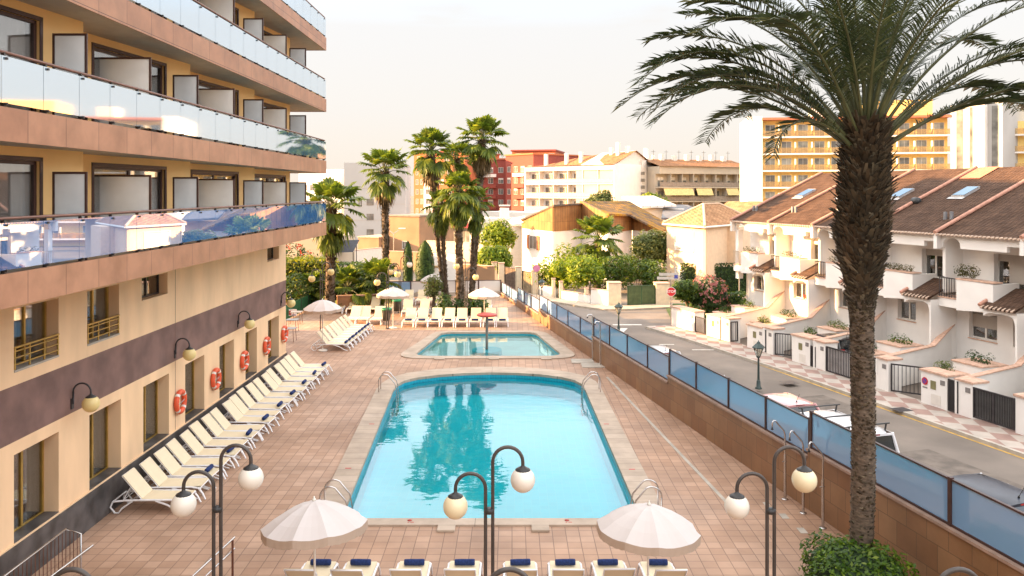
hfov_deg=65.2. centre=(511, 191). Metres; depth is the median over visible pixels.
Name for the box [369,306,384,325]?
sun lounger
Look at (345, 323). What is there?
sun lounger
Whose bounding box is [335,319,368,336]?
sun lounger
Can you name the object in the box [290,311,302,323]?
cafe table
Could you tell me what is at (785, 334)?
iron gate
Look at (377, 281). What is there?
globe lamp
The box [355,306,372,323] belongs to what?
sun lounger
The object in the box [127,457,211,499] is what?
sun lounger
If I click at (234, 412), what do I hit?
sun lounger
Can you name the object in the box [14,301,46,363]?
window
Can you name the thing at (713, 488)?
drain channel
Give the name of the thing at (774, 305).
driveway wall
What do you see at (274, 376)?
sun lounger
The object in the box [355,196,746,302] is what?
ground
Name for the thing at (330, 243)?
fan palm
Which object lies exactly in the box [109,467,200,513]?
sun lounger
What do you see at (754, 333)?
meter wall
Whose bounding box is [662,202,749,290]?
yellow villa
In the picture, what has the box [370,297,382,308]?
sun lounger
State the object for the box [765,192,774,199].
balcony door
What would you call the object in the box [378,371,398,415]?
pool ladder
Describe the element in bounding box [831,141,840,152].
balcony door
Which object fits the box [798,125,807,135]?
balcony door
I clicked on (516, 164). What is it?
red apartment block
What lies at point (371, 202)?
window
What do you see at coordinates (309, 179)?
white block
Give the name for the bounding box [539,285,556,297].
garden wall
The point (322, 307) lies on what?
pool umbrella
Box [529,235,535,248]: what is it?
window
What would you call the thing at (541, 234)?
house
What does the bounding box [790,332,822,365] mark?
meter wall
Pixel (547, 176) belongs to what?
window
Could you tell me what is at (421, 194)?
apartment block
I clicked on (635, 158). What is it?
apartment side wing
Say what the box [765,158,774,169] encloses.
balcony door
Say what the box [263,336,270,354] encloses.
life buoy
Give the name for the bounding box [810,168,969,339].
terraced house
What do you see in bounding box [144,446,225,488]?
sun lounger
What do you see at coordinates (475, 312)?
sun lounger
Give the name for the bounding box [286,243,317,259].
flowering shrub
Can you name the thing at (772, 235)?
window
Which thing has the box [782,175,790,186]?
balcony door
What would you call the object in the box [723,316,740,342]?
meter wall
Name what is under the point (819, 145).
balcony door
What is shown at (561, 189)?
window
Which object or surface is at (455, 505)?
globe lamp
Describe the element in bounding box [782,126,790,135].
balcony door
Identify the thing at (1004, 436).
pavement
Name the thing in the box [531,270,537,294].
gate pillar
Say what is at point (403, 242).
window
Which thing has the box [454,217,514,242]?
shop row
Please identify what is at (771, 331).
meter wall
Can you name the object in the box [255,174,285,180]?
balcony door
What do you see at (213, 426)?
sun lounger
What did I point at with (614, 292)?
gate pillar
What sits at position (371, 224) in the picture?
white block
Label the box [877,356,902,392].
meter wall
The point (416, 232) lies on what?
tan house
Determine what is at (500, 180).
window
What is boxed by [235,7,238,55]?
balcony door
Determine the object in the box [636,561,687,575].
sun lounger
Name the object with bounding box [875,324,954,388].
driveway wall
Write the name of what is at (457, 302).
garden bush
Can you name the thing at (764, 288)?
terraced house
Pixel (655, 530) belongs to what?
pool umbrella
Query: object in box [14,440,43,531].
window
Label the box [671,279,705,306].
garden tree
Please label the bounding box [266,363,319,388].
sun lounger
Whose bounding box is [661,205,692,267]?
blue grey roof house
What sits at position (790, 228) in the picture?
terraced house
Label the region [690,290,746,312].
hedge
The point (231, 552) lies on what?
handrail
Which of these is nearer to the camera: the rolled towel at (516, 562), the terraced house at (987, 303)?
the rolled towel at (516, 562)
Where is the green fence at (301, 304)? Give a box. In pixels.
[286,294,312,318]
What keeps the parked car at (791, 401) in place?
on the road
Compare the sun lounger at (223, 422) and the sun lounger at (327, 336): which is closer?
the sun lounger at (223, 422)
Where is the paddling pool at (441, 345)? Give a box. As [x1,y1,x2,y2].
[401,331,574,359]
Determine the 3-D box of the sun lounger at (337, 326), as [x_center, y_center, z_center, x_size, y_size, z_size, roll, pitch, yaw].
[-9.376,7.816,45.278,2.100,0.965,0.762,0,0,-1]
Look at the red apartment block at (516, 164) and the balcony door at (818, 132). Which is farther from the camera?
the red apartment block at (516, 164)
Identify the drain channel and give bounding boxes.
[606,377,725,501]
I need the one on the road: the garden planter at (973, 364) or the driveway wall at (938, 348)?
the garden planter at (973, 364)
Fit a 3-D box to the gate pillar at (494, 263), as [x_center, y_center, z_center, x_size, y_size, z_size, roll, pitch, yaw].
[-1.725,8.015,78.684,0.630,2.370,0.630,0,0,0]
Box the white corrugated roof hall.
[621,196,683,246]
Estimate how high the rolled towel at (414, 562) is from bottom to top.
0.132 m
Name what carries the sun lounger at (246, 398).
on the pool deck
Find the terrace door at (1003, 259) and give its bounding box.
[998,254,1023,288]
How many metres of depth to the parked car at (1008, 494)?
20.70 m
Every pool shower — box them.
[587,314,592,359]
[594,321,600,364]
[771,420,788,499]
[789,430,806,513]
[807,441,826,528]
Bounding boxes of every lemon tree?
[477,244,512,273]
[479,218,518,249]
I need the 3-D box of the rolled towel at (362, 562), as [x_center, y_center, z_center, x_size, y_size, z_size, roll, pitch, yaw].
[-3.215,7.866,17.002,0.430,0.132,0.136,0,0,2]
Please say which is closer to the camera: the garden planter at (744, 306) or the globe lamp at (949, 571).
the globe lamp at (949, 571)
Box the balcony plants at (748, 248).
[743,246,760,252]
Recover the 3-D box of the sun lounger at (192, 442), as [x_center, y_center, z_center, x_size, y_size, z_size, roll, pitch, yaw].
[-9.286,7.816,24.453,2.100,0.965,0.762,0,0,-2]
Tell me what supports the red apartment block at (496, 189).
on the ground at (623, 293)
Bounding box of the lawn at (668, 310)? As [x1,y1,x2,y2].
[666,304,706,322]
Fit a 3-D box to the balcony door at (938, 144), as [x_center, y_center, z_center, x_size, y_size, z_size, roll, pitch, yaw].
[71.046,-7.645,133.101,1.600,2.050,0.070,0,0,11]
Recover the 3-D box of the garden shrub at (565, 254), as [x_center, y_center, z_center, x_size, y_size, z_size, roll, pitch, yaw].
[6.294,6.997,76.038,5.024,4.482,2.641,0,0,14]
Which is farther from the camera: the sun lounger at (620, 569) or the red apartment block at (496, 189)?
the red apartment block at (496, 189)
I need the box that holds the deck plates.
[763,502,807,532]
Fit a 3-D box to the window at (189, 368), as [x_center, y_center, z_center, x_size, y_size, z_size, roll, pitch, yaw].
[-10.895,6.465,26.400,0.198,1.870,1.600,0,0,0]
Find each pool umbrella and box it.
[260,496,367,575]
[303,298,341,351]
[376,286,409,328]
[420,273,447,307]
[468,287,499,325]
[596,500,700,575]
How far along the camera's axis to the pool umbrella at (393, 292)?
48.14 m
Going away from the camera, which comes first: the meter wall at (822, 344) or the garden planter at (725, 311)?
the meter wall at (822, 344)
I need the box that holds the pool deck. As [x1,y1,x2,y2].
[32,295,849,575]
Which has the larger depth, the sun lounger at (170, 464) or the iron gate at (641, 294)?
the iron gate at (641, 294)
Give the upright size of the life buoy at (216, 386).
0.776 m
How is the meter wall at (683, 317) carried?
on the road
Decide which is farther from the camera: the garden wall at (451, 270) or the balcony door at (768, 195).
the balcony door at (768, 195)
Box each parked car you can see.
[651,345,680,354]
[763,392,819,412]
[798,404,899,452]
[816,333,849,351]
[952,473,1023,511]
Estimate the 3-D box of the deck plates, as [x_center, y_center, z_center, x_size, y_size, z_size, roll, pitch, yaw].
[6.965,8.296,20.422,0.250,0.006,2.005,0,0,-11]
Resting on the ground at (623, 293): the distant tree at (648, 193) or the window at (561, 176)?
the distant tree at (648, 193)
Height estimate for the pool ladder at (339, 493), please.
1.750 m
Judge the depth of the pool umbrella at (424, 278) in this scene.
57.13 m
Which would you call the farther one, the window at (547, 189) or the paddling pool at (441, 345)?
the window at (547, 189)
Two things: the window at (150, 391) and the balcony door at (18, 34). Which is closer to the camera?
the balcony door at (18, 34)
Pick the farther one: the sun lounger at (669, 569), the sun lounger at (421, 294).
the sun lounger at (421, 294)
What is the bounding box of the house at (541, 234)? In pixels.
[509,201,666,280]
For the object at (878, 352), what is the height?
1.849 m
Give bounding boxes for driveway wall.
[721,291,784,339]
[762,299,829,352]
[812,311,884,367]
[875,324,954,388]
[954,356,1023,413]
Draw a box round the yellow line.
[766,367,1023,458]
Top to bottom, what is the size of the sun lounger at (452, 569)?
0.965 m
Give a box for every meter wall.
[670,305,704,332]
[705,313,724,338]
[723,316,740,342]
[746,323,767,351]
[765,326,784,355]
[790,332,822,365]
[815,339,838,370]
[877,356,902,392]
[919,367,963,410]
[957,377,989,418]
[1013,393,1023,434]
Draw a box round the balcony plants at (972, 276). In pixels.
[953,263,980,278]
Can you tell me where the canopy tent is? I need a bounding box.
[339,240,358,260]
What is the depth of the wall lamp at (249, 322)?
30.40 m
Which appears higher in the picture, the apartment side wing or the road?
the apartment side wing
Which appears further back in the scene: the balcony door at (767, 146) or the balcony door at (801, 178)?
the balcony door at (767, 146)
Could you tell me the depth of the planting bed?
53.28 m
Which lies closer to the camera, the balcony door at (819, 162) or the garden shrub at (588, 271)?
the garden shrub at (588, 271)
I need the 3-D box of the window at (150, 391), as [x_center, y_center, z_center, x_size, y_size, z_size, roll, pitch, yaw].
[-10.830,6.465,23.550,0.068,1.870,1.700,0,0,0]
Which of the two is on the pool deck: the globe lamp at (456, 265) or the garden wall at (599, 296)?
the globe lamp at (456, 265)
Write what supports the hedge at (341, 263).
on the pool deck
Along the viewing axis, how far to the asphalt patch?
27.70 m
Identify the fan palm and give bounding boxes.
[296,269,324,302]
[306,177,368,302]
[323,264,374,306]
[352,256,403,305]
[358,148,410,277]
[405,126,461,301]
[420,187,451,305]
[432,171,483,310]
[435,141,471,300]
[454,114,508,301]
[462,185,493,308]
[570,213,623,287]
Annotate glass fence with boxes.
[389,280,500,296]
[502,282,1023,566]
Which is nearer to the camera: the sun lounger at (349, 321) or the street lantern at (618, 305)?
the sun lounger at (349, 321)
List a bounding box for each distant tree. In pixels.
[584,190,617,200]
[640,191,671,202]
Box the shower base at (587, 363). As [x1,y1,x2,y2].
[571,359,604,367]
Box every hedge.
[286,254,338,300]
[335,261,390,294]
[680,262,746,292]
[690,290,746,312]
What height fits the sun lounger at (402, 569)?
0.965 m
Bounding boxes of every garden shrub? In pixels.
[286,272,321,302]
[297,271,340,300]
[323,266,361,298]
[340,261,380,293]
[527,262,558,288]
[540,254,586,290]
[554,242,603,288]
[564,254,606,293]
[591,253,639,289]
[622,254,659,284]
[639,259,668,284]
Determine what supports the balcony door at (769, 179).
in the yellow hotel at (805, 152)
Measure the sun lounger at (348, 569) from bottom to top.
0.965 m
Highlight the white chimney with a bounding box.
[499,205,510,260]
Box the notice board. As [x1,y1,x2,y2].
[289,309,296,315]
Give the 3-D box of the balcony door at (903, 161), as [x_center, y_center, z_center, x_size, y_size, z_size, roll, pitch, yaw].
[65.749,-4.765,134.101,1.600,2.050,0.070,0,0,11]
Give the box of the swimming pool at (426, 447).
[322,367,660,531]
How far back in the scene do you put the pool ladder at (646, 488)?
20.88 m
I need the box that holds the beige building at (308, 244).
[286,234,354,272]
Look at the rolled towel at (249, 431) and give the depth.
26.10 m
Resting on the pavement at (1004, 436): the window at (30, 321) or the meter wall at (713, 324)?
the meter wall at (713, 324)
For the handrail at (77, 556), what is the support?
on the pool deck
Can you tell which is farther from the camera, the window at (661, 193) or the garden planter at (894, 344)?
the window at (661, 193)
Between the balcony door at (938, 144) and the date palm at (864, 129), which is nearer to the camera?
the date palm at (864, 129)
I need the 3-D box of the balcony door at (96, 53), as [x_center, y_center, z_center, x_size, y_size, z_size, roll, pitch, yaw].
[-9.649,-2.450,20.191,0.150,2.080,3.160,0,0,7]
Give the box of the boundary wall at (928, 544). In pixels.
[500,292,1023,575]
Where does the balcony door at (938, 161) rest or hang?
in the yellow hotel at (805, 152)
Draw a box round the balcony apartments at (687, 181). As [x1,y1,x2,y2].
[646,150,739,206]
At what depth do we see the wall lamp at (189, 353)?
24.71 m
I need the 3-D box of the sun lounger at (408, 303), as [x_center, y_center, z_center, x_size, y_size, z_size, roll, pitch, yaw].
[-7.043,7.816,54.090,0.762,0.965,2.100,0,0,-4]
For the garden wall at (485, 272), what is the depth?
74.57 m
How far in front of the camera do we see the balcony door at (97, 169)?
20.18 m
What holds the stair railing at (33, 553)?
on the pool deck
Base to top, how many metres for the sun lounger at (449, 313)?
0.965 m
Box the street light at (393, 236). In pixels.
[390,228,405,250]
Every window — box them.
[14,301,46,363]
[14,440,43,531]
[87,287,108,339]
[89,406,107,480]
[142,274,158,297]
[143,379,157,443]
[185,360,193,414]
[219,344,224,391]
[246,331,248,372]
[267,247,272,259]
[268,320,270,357]
[367,199,373,204]
[367,214,373,219]
[367,229,373,234]
[402,241,406,248]
[462,229,469,241]
[498,167,502,172]
[498,178,502,183]
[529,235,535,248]
[532,187,536,192]
[545,174,550,178]
[545,187,550,192]
[545,201,550,205]
[559,174,564,178]
[559,187,564,192]
[657,177,663,186]
[657,191,663,196]
[757,276,763,290]
[772,235,773,253]
[796,283,805,298]
[814,239,817,258]
[842,291,848,307]
[901,299,915,320]
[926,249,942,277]
[972,311,996,341]
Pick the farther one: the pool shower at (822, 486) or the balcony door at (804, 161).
the balcony door at (804, 161)
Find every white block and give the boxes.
[299,169,343,229]
[344,163,410,239]
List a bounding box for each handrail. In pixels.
[51,544,93,575]
[192,536,234,575]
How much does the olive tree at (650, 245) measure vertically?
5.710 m
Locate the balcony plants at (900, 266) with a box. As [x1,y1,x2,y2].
[887,263,914,271]
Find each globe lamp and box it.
[54,567,90,575]
[170,443,263,575]
[308,262,333,329]
[374,264,400,328]
[387,256,412,312]
[443,445,534,575]
[453,257,478,316]
[491,567,527,575]
[724,445,816,575]
[940,567,976,575]
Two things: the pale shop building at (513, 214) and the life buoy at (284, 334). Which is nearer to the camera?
the life buoy at (284, 334)
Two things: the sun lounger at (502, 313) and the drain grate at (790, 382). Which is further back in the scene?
the sun lounger at (502, 313)
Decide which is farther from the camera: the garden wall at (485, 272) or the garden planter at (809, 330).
the garden wall at (485, 272)
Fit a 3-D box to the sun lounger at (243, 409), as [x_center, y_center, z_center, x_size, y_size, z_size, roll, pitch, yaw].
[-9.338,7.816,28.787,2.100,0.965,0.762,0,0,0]
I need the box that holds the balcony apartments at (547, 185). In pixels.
[525,142,654,210]
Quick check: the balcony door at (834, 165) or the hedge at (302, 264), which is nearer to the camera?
the hedge at (302, 264)
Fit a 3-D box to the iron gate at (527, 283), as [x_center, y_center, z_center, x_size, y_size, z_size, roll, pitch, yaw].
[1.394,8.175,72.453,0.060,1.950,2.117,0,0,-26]
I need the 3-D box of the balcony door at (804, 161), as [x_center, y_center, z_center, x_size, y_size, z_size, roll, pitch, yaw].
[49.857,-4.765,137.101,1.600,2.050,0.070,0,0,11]
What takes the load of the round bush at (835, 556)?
on the pool deck
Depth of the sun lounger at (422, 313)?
50.29 m
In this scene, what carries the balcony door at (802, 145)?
in the yellow hotel at (805, 152)
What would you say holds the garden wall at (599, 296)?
on the road
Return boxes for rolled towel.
[204,464,213,471]
[245,428,252,435]
[310,559,330,565]
[350,559,370,565]
[404,559,424,565]
[454,559,474,565]
[510,559,530,565]
[555,559,575,565]
[597,559,617,565]
[649,559,667,565]
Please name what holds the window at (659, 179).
in the balcony apartments at (687, 181)
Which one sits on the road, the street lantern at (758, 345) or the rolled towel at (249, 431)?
the street lantern at (758, 345)
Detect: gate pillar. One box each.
[491,261,496,279]
[498,262,504,285]
[515,266,521,289]
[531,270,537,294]
[551,278,555,296]
[559,281,562,298]
[606,281,621,304]
[653,282,669,303]
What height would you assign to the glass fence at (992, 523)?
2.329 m
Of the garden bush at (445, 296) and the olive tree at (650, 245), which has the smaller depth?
the garden bush at (445, 296)
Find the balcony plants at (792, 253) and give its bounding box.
[782,251,801,257]
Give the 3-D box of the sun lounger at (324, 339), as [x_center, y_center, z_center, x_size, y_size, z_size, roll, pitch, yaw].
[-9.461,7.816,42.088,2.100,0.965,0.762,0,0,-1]
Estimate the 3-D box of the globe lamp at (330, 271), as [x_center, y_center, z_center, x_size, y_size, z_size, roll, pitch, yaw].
[-11.200,6.210,47.000,1.530,4.176,0.410,0,0,0]
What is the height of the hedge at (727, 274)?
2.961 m
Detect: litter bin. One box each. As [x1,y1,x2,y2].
[381,308,391,324]
[392,299,401,314]
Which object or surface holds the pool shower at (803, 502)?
on the pool deck
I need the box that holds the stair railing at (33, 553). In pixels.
[3,528,81,575]
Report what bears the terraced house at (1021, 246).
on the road
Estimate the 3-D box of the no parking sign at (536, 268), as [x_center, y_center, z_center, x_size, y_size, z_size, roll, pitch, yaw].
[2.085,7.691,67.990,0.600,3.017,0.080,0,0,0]
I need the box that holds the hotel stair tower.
[951,103,1023,168]
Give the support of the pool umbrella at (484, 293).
on the pool deck
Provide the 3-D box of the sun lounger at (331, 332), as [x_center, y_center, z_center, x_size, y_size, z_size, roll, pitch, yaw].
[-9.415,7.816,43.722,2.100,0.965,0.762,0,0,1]
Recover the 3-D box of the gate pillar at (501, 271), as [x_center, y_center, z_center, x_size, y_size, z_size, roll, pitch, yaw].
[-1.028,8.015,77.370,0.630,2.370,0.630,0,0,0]
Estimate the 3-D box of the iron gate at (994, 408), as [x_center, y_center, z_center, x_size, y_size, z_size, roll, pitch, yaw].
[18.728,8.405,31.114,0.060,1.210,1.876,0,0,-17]
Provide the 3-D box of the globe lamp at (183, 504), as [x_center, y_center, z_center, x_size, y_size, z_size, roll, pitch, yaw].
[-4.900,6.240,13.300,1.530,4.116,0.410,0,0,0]
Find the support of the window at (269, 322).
in the hotel building at (155, 205)
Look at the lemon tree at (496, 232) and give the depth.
89.35 m
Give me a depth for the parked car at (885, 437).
25.56 m
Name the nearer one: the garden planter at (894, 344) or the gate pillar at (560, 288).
the garden planter at (894, 344)
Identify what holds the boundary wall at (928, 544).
on the ground at (623, 293)
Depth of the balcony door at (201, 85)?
26.12 m
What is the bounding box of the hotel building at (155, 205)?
[0,0,325,575]
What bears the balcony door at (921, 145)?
in the yellow hotel at (805, 152)
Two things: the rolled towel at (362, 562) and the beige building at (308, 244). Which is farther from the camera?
the beige building at (308, 244)
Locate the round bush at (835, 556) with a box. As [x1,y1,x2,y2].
[798,528,920,575]
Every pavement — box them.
[501,286,672,310]
[648,325,1023,451]
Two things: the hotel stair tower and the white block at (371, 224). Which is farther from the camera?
the white block at (371, 224)
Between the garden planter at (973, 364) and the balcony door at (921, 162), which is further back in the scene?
the balcony door at (921, 162)
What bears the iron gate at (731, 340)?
attached to the meter wall at (727, 320)
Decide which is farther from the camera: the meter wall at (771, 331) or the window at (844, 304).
the window at (844, 304)
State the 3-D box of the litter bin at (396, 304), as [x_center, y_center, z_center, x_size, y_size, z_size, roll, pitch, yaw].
[-7.776,7.779,54.000,0.660,1.038,0.643,0,0,0]
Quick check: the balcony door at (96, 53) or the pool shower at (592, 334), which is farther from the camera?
the pool shower at (592, 334)
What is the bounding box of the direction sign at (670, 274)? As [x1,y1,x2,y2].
[657,271,677,320]
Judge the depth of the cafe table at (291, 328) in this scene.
44.31 m
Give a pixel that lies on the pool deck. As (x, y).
(298, 453)
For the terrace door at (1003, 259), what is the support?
in the terraced house at (987, 303)
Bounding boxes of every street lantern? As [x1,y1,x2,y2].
[538,279,545,295]
[614,302,622,329]
[752,340,764,389]
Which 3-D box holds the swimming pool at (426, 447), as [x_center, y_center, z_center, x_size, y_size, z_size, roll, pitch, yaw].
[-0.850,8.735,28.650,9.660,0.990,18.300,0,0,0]
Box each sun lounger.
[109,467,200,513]
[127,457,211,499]
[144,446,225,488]
[159,438,234,476]
[173,429,245,466]
[182,420,252,456]
[195,413,262,447]
[205,407,268,439]
[222,399,279,431]
[223,394,283,424]
[236,388,289,417]
[242,382,297,411]
[250,377,302,405]
[258,372,309,399]
[264,368,312,393]
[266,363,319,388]
[276,359,323,383]
[278,354,327,378]
[284,561,339,575]
[290,351,332,374]
[311,331,352,350]
[315,328,355,347]
[319,325,359,344]
[329,323,363,341]
[330,561,380,575]
[332,321,365,338]
[334,316,370,332]
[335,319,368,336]
[343,306,361,324]
[343,314,374,331]
[346,302,358,313]
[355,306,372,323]
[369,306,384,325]
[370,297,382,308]
[384,300,392,307]
[389,561,432,575]
[401,299,412,316]
[401,308,417,326]
[403,290,414,304]
[415,290,427,304]
[415,308,429,327]
[416,299,431,316]
[428,308,443,326]
[441,308,455,326]
[444,561,482,575]
[455,308,468,327]
[469,308,481,326]
[483,308,496,326]
[487,299,492,307]
[496,308,508,326]
[502,561,537,575]
[547,561,584,575]
[589,560,635,575]
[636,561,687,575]
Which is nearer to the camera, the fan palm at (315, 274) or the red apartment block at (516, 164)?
the fan palm at (315, 274)
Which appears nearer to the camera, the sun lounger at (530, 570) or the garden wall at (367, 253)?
the sun lounger at (530, 570)
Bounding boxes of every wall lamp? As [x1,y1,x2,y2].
[71,382,99,411]
[174,338,195,360]
[237,311,254,328]
[281,292,295,307]
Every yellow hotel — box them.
[740,99,950,201]
[1015,121,1023,166]
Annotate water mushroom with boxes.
[472,312,501,355]
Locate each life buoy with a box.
[174,389,186,413]
[211,367,221,389]
[240,350,248,370]
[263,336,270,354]
[281,325,287,341]
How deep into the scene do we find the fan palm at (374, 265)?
56.49 m
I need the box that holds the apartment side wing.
[576,146,655,202]
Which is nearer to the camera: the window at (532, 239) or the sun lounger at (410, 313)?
the sun lounger at (410, 313)
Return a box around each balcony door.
[0,4,42,112]
[0,155,42,222]
[91,42,166,133]
[91,162,166,217]
[191,169,238,208]
[199,80,238,145]
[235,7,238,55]
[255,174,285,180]
[264,102,283,107]
[765,125,774,136]
[765,142,774,152]
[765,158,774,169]
[765,175,774,186]
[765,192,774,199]
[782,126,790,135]
[782,142,790,152]
[782,158,790,169]
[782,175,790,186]
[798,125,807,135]
[798,141,807,152]
[798,158,807,169]
[798,175,807,182]
[815,126,823,135]
[815,141,823,152]
[815,158,823,169]
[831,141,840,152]
[831,158,840,169]
[899,123,908,134]
[899,140,908,151]
[899,157,908,169]
[916,123,926,134]
[916,140,926,151]
[916,157,926,169]
[934,122,943,134]
[934,140,943,151]
[934,157,943,168]
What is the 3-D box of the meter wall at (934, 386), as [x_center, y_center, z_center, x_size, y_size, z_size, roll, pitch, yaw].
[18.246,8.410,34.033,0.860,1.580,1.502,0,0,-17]
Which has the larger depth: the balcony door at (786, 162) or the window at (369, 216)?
the window at (369, 216)
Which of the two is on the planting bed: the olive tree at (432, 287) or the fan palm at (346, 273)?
the olive tree at (432, 287)
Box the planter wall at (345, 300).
[337,294,381,310]
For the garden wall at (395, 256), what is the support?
on the ground at (623, 293)
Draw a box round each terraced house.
[730,171,839,312]
[767,170,908,324]
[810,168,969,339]
[877,166,1023,358]
[933,179,1023,364]
[1019,234,1023,255]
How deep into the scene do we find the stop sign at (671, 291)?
54.19 m
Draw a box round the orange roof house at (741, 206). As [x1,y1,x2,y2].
[724,201,760,212]
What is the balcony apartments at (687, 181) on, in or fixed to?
on the ground at (623, 293)
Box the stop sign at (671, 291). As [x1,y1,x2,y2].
[667,287,675,325]
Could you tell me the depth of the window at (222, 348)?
29.94 m
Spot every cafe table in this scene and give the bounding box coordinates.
[286,318,299,330]
[288,327,297,341]
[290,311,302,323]
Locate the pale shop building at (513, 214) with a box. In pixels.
[483,211,537,224]
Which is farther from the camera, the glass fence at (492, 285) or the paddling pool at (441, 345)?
the glass fence at (492, 285)
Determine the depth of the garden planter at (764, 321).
49.78 m
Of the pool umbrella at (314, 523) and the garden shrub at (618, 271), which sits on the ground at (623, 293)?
the garden shrub at (618, 271)
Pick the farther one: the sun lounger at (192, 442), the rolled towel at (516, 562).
the sun lounger at (192, 442)
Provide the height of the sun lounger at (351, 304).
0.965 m
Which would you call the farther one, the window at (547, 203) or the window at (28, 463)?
the window at (547, 203)
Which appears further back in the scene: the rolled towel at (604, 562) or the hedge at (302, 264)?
the hedge at (302, 264)
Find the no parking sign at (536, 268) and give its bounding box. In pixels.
[533,265,539,297]
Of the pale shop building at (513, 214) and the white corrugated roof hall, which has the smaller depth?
the white corrugated roof hall
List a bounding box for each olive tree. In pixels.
[422,274,443,308]
[628,228,666,265]
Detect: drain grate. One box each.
[779,380,797,383]
[889,407,912,411]
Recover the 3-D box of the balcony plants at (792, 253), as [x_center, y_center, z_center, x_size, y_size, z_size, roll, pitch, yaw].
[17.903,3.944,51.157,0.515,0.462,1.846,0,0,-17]
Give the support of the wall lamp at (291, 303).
attached to the hotel building at (155, 205)
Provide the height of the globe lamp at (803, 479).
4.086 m
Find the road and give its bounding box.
[414,291,1023,485]
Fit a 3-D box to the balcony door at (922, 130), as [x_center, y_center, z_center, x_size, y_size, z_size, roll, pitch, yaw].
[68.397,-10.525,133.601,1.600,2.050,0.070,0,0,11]
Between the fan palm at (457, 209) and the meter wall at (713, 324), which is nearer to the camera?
the meter wall at (713, 324)
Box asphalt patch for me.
[800,395,1023,488]
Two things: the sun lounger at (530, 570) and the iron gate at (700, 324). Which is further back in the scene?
the iron gate at (700, 324)
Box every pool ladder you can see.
[319,479,352,508]
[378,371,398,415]
[581,371,600,415]
[630,479,662,506]
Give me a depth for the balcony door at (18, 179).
15.53 m
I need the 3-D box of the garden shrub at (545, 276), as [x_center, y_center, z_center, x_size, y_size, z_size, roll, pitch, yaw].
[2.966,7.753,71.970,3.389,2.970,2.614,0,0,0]
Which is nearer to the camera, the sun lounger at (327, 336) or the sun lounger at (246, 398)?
the sun lounger at (246, 398)
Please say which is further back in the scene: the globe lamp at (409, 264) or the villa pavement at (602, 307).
the villa pavement at (602, 307)
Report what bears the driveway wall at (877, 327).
on the road
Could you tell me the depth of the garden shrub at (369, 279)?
59.15 m
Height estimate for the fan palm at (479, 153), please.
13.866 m
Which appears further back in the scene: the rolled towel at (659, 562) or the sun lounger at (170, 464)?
the sun lounger at (170, 464)
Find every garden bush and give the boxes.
[434,292,452,314]
[439,296,463,315]
[460,296,483,313]
[471,299,489,312]
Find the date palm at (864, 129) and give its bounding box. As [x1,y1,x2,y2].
[612,0,1023,547]
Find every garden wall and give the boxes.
[355,247,382,263]
[389,251,454,269]
[426,240,483,261]
[433,253,455,279]
[463,264,494,279]
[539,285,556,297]
[561,290,590,302]
[591,288,608,304]
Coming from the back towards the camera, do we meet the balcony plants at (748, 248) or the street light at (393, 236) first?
the street light at (393, 236)
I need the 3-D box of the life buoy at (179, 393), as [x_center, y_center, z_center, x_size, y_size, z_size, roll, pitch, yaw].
[-10.375,6.561,25.051,0.164,0.776,0.791,0,0,0]
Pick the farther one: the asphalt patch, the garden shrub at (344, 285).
the garden shrub at (344, 285)
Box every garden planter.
[712,305,734,314]
[730,299,760,312]
[750,315,776,324]
[770,309,803,322]
[804,327,817,334]
[816,319,848,333]
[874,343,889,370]
[875,333,924,352]
[933,360,969,375]
[951,349,1007,373]
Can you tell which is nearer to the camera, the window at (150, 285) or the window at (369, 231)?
the window at (150, 285)
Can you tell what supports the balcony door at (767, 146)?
in the yellow hotel at (805, 152)
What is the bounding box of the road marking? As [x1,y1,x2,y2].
[613,324,712,349]
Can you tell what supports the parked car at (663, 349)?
on the road
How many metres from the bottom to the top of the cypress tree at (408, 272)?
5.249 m
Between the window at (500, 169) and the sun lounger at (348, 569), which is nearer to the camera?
the sun lounger at (348, 569)
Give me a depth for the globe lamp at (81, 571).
9.18 m
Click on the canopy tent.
(352, 245)
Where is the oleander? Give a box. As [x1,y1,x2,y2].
[689,274,730,317]
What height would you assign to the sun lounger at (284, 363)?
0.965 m
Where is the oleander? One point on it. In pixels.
(719, 288)
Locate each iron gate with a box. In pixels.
[504,267,514,288]
[522,270,532,293]
[627,285,655,304]
[695,316,706,334]
[730,321,737,341]
[775,333,791,355]
[810,346,815,366]
[826,346,850,377]
[891,363,925,394]
[948,379,957,413]
[973,387,1014,430]
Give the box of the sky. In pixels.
[290,0,1023,195]
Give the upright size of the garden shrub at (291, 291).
2.766 m
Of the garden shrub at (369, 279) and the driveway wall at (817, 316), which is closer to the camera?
the driveway wall at (817, 316)
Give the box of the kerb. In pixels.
[645,326,1023,457]
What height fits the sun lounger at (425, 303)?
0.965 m
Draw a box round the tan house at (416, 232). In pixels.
[357,213,453,251]
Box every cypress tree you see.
[402,241,413,280]
[414,240,434,292]
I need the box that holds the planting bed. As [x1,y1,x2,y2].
[428,311,470,318]
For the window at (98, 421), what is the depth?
20.96 m
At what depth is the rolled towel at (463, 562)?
16.95 m
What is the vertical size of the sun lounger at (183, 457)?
0.965 m
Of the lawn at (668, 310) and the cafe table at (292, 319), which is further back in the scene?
the lawn at (668, 310)
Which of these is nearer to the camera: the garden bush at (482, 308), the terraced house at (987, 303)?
the terraced house at (987, 303)
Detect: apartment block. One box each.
[414,151,500,215]
[481,158,505,213]
[504,153,590,210]
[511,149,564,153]
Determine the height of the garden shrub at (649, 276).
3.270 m
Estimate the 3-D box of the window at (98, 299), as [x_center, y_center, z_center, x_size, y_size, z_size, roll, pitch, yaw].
[-10.770,3.110,20.500,0.068,1.320,1.600,0,0,0]

